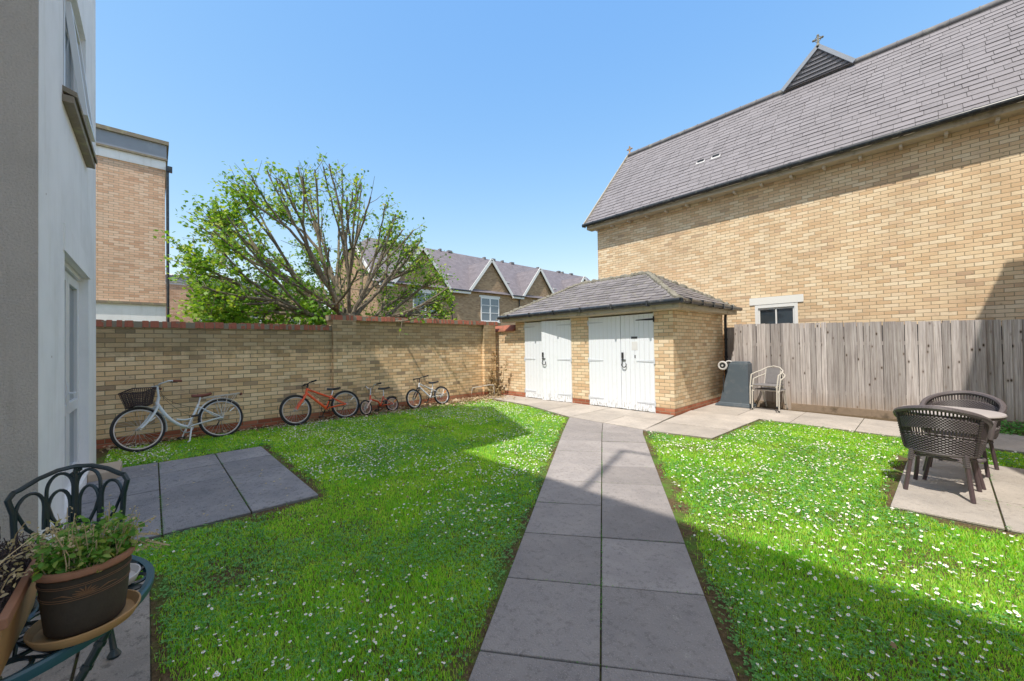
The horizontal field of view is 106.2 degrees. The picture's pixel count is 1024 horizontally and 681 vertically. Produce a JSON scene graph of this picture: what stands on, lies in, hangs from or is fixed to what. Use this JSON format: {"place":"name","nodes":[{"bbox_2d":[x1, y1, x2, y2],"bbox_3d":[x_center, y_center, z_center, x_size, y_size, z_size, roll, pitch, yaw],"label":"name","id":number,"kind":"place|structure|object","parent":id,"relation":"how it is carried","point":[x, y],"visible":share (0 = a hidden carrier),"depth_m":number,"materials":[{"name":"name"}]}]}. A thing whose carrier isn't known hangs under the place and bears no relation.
{"place":"outdoors","nodes":[
{"label":"outdoors","id":0,"kind":"place"},
{"bbox_2d":[1,580,149,680],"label":"side patio","id":1,"kind":"structure","parent":0,"point":[131,662],"depth_m":1.84,"materials":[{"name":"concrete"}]},
{"bbox_2d":[3,463,129,660],"bbox_3d":[-2.276,1.122,1.961,0.455,0.844,0.651,0,-1,-43],"label":"iron garden chair","id":2,"kind":"object","parent":1,"relation":"on","point":[74,497],"visible":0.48,"depth_m":2.16,"materials":[{"name":"black metal"}]},
{"bbox_2d":[0,555,154,680],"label":"iron garden table","id":3,"kind":"object","parent":1,"relation":"on","point":[31,669],"visible":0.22,"depth_m":1.10,"materials":[{"name":"metal"}]},
{"bbox_2d":[0,543,49,675],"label":"trough planter","id":4,"kind":"object","parent":3,"relation":"on","point":[16,611],"visible":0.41,"depth_m":1.03,"materials":[{"name":"ceramic"}]},
{"bbox_2d":[0,521,62,613],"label":"dead plant","id":5,"kind":"object","parent":4,"relation":"on","point":[12,554],"visible":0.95,"depth_m":1.09,"materials":[{"name":"beige plant"}]},
{"bbox_2d":[23,589,140,650],"bbox_3d":[-1.280,0.839,1.155,0.236,0.032,0.236,0,-1,-43],"label":"pot saucer","id":6,"kind":"object","parent":3,"relation":"on","point":[35,638],"visible":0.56,"depth_m":1.09,"materials":[{"name":"ceramic"}]},
{"bbox_2d":[30,543,135,638],"bbox_3d":[-1.281,0.744,1.157,0.213,0.190,0.213,0,-1,-43],"label":"plant pot","id":7,"kind":"object","parent":6,"relation":"on","point":[87,599],"visible":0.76,"depth_m":1.09,"materials":[{"name":"ceramic"}]},
{"bbox_2d":[20,502,169,581],"bbox_3d":[-1.265,0.615,1.185,0.314,0.198,0.260,0,-1,-43],"label":"mint plant","id":8,"kind":"object","parent":7,"relation":"in","point":[83,547],"visible":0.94,"depth_m":1.12,"materials":[{"name":"green plant"}]},
{"bbox_2d":[128,563,140,584],"bbox_3d":[-1.425,0.843,1.334,0.196,0.032,0.196,0,-1,-43],"label":"pot saucer","id":9,"kind":"object","parent":3,"relation":"on","point":[135,569],"visible":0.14,"depth_m":1.40,"materials":[{"name":"white ceramic"}]},
{"bbox_2d":[70,589,151,680],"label":"paving joints","id":10,"kind":"object","parent":1,"relation":"on","point":[74,667],"depth_m":1.86,"materials":[{"name":"grey concrete"}]},
{"bbox_2d":[96,123,171,321],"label":"flat roofed block","id":11,"kind":"structure","parent":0,"point":[133,170],"depth_m":12.13,"materials":[{"name":"brick"}]},
{"bbox_2d":[64,446,318,541],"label":"doorstep paving","id":12,"kind":"structure","parent":0,"point":[211,492],"depth_m":4.05,"materials":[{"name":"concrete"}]},
{"bbox_2d":[87,461,121,482],"bbox_3d":[-4.909,1.588,4.642,0.258,0.110,0.550,0,-1,-43],"label":"doorstep","id":13,"kind":"object","parent":12,"relation":"on","point":[92,475],"visible":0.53,"depth_m":4.48,"materials":[{"name":"beige stone"}]},
{"bbox_2d":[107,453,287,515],"bbox_3d":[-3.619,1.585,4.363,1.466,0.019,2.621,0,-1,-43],"label":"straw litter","id":14,"kind":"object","parent":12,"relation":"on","point":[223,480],"visible":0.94,"depth_m":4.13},
{"bbox_2d":[165,273,322,324],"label":"brick terrace block","id":15,"kind":"structure","parent":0,"point":[176,289],"depth_m":21.24,"materials":[{"name":"brown brick"}]},
{"bbox_2d":[328,237,589,325],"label":"gabled terrace","id":16,"kind":"structure","parent":0,"point":[491,290],"depth_m":28.60,"materials":[{"name":"brick"}]},
{"bbox_2d":[413,289,436,317],"bbox_3d":[-5.619,-2.349,24.862,1.990,1.910,0.065,0,-1,-43],"label":"window","id":17,"kind":"structure","parent":16,"relation":"in","point":[428,292],"depth_m":24.78,"materials":[{"name":"white plastic"}]},
{"bbox_2d":[479,295,499,322],"bbox_3d":[-1.622,-2.322,28.567,1.990,1.990,0.095,0,-1,-43],"label":"window","id":18,"kind":"structure","parent":16,"relation":"in","point":[489,304],"depth_m":28.54,"materials":[{"name":"white plastic"}]},
{"bbox_2d":[33,397,1023,680],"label":"ground","id":19,"kind":"structure","parent":0,"point":[711,595],"depth_m":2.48,"materials":[{"name":"green plant"}]},
{"bbox_2d":[0,0,97,549],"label":"rendered building","id":20,"kind":"structure","parent":19,"relation":"on","point":[48,161],"depth_m":2.76,"materials":[{"name":"paint"}]},
{"bbox_2d":[38,0,94,141],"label":"window","id":21,"kind":"structure","parent":20,"relation":"in","point":[73,65],"depth_m":3.86,"materials":[{"name":"white plastic"}]},
{"bbox_2d":[65,271,76,487],"bbox_3d":[-4.175,0.371,3.563,0.130,2.110,0.740,0,-1,-43],"label":"door","id":22,"kind":"structure","parent":20,"relation":"in","point":[67,392],"depth_m":3.78,"materials":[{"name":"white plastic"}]},
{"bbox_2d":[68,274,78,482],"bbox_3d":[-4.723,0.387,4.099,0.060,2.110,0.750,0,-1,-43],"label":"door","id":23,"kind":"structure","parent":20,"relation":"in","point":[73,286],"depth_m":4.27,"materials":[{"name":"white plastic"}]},
{"bbox_2d":[109,380,242,451],"bbox_3d":[-5.410,1.185,6.296,0.642,1.026,1.757,-19,-10,31],"label":"bicycle","id":24,"kind":"object","parent":19,"relation":"on","point":[143,403],"visible":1,"depth_m":6.04,"materials":[{"name":"metal"}]},
{"bbox_2d":[166,261,342,324],"bbox_3d":[-6.106,-0.169,9.575,3.815,3.829,2.719,-1,-1,11],"label":"leafy shrub","id":25,"kind":"object","parent":19,"relation":"on","point":[308,306],"visible":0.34,"depth_m":9.26,"materials":[{"name":"green plant"}]},
{"bbox_2d":[96,314,497,449],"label":"garden wall","id":26,"kind":"structure","parent":19,"relation":"on","point":[265,370],"depth_m":7.63,"materials":[{"name":"brick"}]},
{"bbox_2d":[96,394,500,452],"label":"wall foot soil","id":27,"kind":"structure","parent":19,"relation":"on","point":[163,441],"depth_m":7.07,"materials":[{"name":"brown soil"}]},
{"bbox_2d":[99,394,525,452],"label":"fallen leaves","id":28,"kind":"object","parent":27,"relation":"on","point":[455,400],"visible":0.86,"depth_m":8.67,"materials":[{"name":"brown plant"}]},
{"bbox_2d":[279,380,359,425],"bbox_3d":[-3.958,1.266,7.958,1.585,0.844,0.581,0,-15,-45],"label":"bicycle","id":29,"kind":"object","parent":27,"relation":"on","point":[307,402],"visible":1,"depth_m":7.88,"materials":[{"name":"metal"}]},
{"bbox_2d":[359,382,398,414],"bbox_3d":[-3.108,1.344,8.857,0.488,0.689,1.039,-18,-11,38],"label":"bicycle","id":30,"kind":"object","parent":27,"relation":"on","point":[385,401],"visible":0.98,"depth_m":8.83,"materials":[{"name":"metal"}]},
{"bbox_2d":[406,375,449,408],"bbox_3d":[-2.153,1.294,9.716,0.578,0.774,1.343,-19,-13,41],"label":"bicycle","id":31,"kind":"object","parent":27,"relation":"on","point":[430,396],"visible":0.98,"depth_m":9.69,"materials":[{"name":"metal"}]},
{"bbox_2d":[153,146,458,336],"bbox_3d":[-4.695,-1.583,10.116,6.979,6.804,6.500,0,-1,-43],"label":"pruned tree","id":32,"kind":"object","parent":19,"relation":"on","point":[212,298],"visible":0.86,"depth_m":9.49,"materials":[{"name":"green plant"}]},
{"bbox_2d":[486,352,508,395],"bbox_3d":[-0.538,1.002,11.483,0.629,1.463,0.987,0,-1,-43],"label":"dried plant","id":33,"kind":"object","parent":19,"relation":"on","point":[498,390],"visible":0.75,"depth_m":11.43,"materials":[{"name":"brown plant"}]},
{"bbox_2d":[495,325,516,395],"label":"short brick wall","id":34,"kind":"structure","parent":19,"relation":"on","point":[505,338],"depth_m":11.62,"materials":[{"name":"beige brick"}]},
{"bbox_2d":[488,395,550,404],"bbox_3d":[0.077,1.642,10.629,0.951,0.047,1.882,0,-1,-43],"label":"store apron","id":35,"kind":"object","parent":19,"relation":"on","point":[518,399],"visible":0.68,"depth_m":10.45,"materials":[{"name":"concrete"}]},
{"bbox_2d":[135,404,976,649],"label":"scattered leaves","id":36,"kind":"object","parent":19,"relation":"on","point":[893,644],"visible":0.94,"depth_m":2.45,"materials":[{"name":"plant"}]},
{"bbox_2d":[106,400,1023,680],"bbox_3d":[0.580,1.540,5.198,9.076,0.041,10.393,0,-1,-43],"label":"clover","id":37,"kind":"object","parent":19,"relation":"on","point":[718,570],"visible":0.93,"depth_m":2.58,"materials":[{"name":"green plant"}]},
{"bbox_2d":[107,399,1023,680],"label":"daisies","id":38,"kind":"object","parent":19,"relation":"on","point":[217,673],"visible":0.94,"depth_m":3.32,"materials":[{"name":"white plant"}]},
{"bbox_2d":[527,400,609,417],"bbox_3d":[1.131,1.602,9.076,1.530,0.049,1.792,0,-1,-43],"label":"store apron","id":39,"kind":"object","parent":19,"relation":"on","point":[566,409],"visible":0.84,"depth_m":8.98,"materials":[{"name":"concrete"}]},
{"bbox_2d":[496,271,742,415],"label":"brick store","id":40,"kind":"structure","parent":19,"relation":"on","point":[648,341],"depth_m":9.07,"materials":[{"name":"brick"}]},
{"bbox_2d":[524,322,542,398],"bbox_3d":[0.645,0.548,10.756,0.069,2.111,0.784,0,-1,-43],"label":"door","id":41,"kind":"structure","parent":40,"relation":"in","point":[533,339],"depth_m":10.77,"materials":[{"name":"white wood"}]},
{"bbox_2d":[541,320,571,401],"bbox_3d":[1.167,0.531,10.072,0.914,2.114,0.104,-2,-1,38],"label":"door","id":42,"kind":"structure","parent":40,"relation":"in","point":[556,341],"depth_m":10.07,"materials":[{"name":"white wood"}]},
{"bbox_2d":[587,316,621,407],"bbox_3d":[2.192,0.501,9.096,0.069,2.112,0.894,0,-1,-43],"label":"door","id":43,"kind":"structure","parent":40,"relation":"in","point":[604,359],"depth_m":9.05,"materials":[{"name":"white wood"}]},
{"bbox_2d":[620,313,655,411],"bbox_3d":[2.768,0.483,8.453,0.105,2.113,0.809,0,-1,-43],"label":"door","id":44,"kind":"structure","parent":40,"relation":"in","point":[637,340],"depth_m":8.44,"materials":[{"name":"white wood"}]},
{"bbox_2d":[571,408,673,430],"bbox_3d":[2.289,1.566,7.765,1.622,0.049,1.671,0,-1,-43],"label":"store apron","id":45,"kind":"object","parent":19,"relation":"on","point":[642,420],"visible":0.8,"depth_m":7.68,"materials":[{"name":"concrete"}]},
{"bbox_2d":[645,410,759,438],"bbox_3d":[3.480,1.537,7.097,2.471,0.049,1.330,0,-1,-43],"label":"store apron","id":46,"kind":"object","parent":19,"relation":"on","point":[701,424],"visible":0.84,"depth_m":6.92,"materials":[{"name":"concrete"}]},
{"bbox_2d":[724,325,742,360],"bbox_3d":[5.524,0.567,9.530,0.515,1.850,0.610,0,-1,-43],"label":"fence return","id":47,"kind":"object","parent":19,"relation":"on","point":[731,344],"visible":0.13,"depth_m":9.80,"materials":[{"name":"grey wood"}]},
{"bbox_2d":[734,319,1023,430],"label":"timber fence","id":48,"kind":"object","parent":19,"relation":"on","point":[876,369],"visible":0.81,"depth_m":7.34,"materials":[{"name":"wood"}]},
{"bbox_2d":[755,406,1023,435],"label":"fence foot soil","id":49,"kind":"structure","parent":19,"relation":"on","point":[893,420],"depth_m":7.50,"materials":[{"name":"brown soil"}]},
{"bbox_2d":[999,420,1023,435],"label":"ground cover","id":50,"kind":"object","parent":49,"relation":"on","point":[1006,424],"visible":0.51,"depth_m":6.02,"materials":[{"name":"green plant"}]},
{"bbox_2d":[96,0,993,308],"label":"sky","id":51,"kind":"structure","parent":0,"point":[501,125],"materials":[{"name":"blue"}]},
{"bbox_2d":[468,431,736,680],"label":"garden path","id":52,"kind":"structure","parent":0,"point":[656,626],"depth_m":2.33,"materials":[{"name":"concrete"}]},
{"bbox_2d":[158,432,1023,667],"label":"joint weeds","id":53,"kind":"object","parent":52,"relation":"on","point":[533,532],"visible":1,"depth_m":3.27,"materials":[{"name":"green plant"}]},
{"bbox_2d":[564,417,642,432],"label":"garden path","id":54,"kind":"structure","parent":0,"point":[576,425],"depth_m":6.80,"materials":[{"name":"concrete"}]},
{"bbox_2d":[582,0,1023,381],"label":"brick house","id":55,"kind":"structure","parent":0,"point":[826,184],"depth_m":8.73,"materials":[{"name":"brick"}]},
{"bbox_2d":[755,302,797,325],"bbox_3d":[6.580,-0.295,9.555,0.082,1.240,0.900,0,-1,-43],"label":"window","id":56,"kind":"structure","parent":55,"relation":"in","point":[778,313],"depth_m":9.55,"materials":[{"name":"white paint"}]},
{"bbox_2d":[694,403,1023,453],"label":"paved path","id":57,"kind":"structure","parent":0,"point":[1008,442],"depth_m":6.97,"materials":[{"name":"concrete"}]},
{"bbox_2d":[715,360,756,407],"bbox_3d":[5.169,0.989,8.905,0.494,1.040,0.735,0,-1,-43],"label":"upturned wheelie bin","id":58,"kind":"object","parent":57,"relation":"on","point":[736,389],"visible":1,"depth_m":8.74,"materials":[{"name":"grey plastic"}]},
{"bbox_2d":[752,370,787,412],"bbox_3d":[5.614,1.075,8.331,0.606,0.847,0.547,0,-1,-35],"label":"stacking chair","id":59,"kind":"object","parent":57,"relation":"on","point":[763,389],"visible":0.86,"depth_m":8.31,"materials":[{"name":"grey plastic"}]},
{"bbox_2d":[749,366,785,407],"bbox_3d":[5.547,0.975,8.300,0.606,0.847,0.547,0,-1,-35],"label":"stacking chair","id":60,"kind":"object","parent":59,"relation":"on","point":[771,376],"visible":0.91,"depth_m":8.37,"materials":[{"name":"grey plastic"}]},
{"bbox_2d":[890,456,1023,534],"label":"seating patio","id":61,"kind":"structure","parent":0,"point":[940,489],"depth_m":3.58,"materials":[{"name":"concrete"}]},
{"bbox_2d":[893,405,993,503],"bbox_3d":[4.134,1.030,3.711,0.596,0.859,0.652,0,-1,-35],"label":"wicker chair","id":62,"kind":"object","parent":61,"relation":"on","point":[968,450],"visible":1,"depth_m":3.56,"materials":[{"name":"grey wicker"}]},
{"bbox_2d":[904,405,1006,489],"bbox_3d":[4.595,1.092,4.020,0.740,0.730,0.740,0,-1,-43],"label":"patio table","id":63,"kind":"object","parent":61,"relation":"on","point":[995,416],"visible":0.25,"depth_m":3.88,"materials":[{"name":"grey wicker"}]},
{"bbox_2d":[919,390,1006,476],"bbox_3d":[5.158,1.023,4.396,0.595,0.859,0.653,0,-1,-31],"label":"wicker chair","id":64,"kind":"object","parent":61,"relation":"on","point":[999,405],"visible":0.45,"depth_m":4.42,"materials":[{"name":"grey wicker"}]}
]}

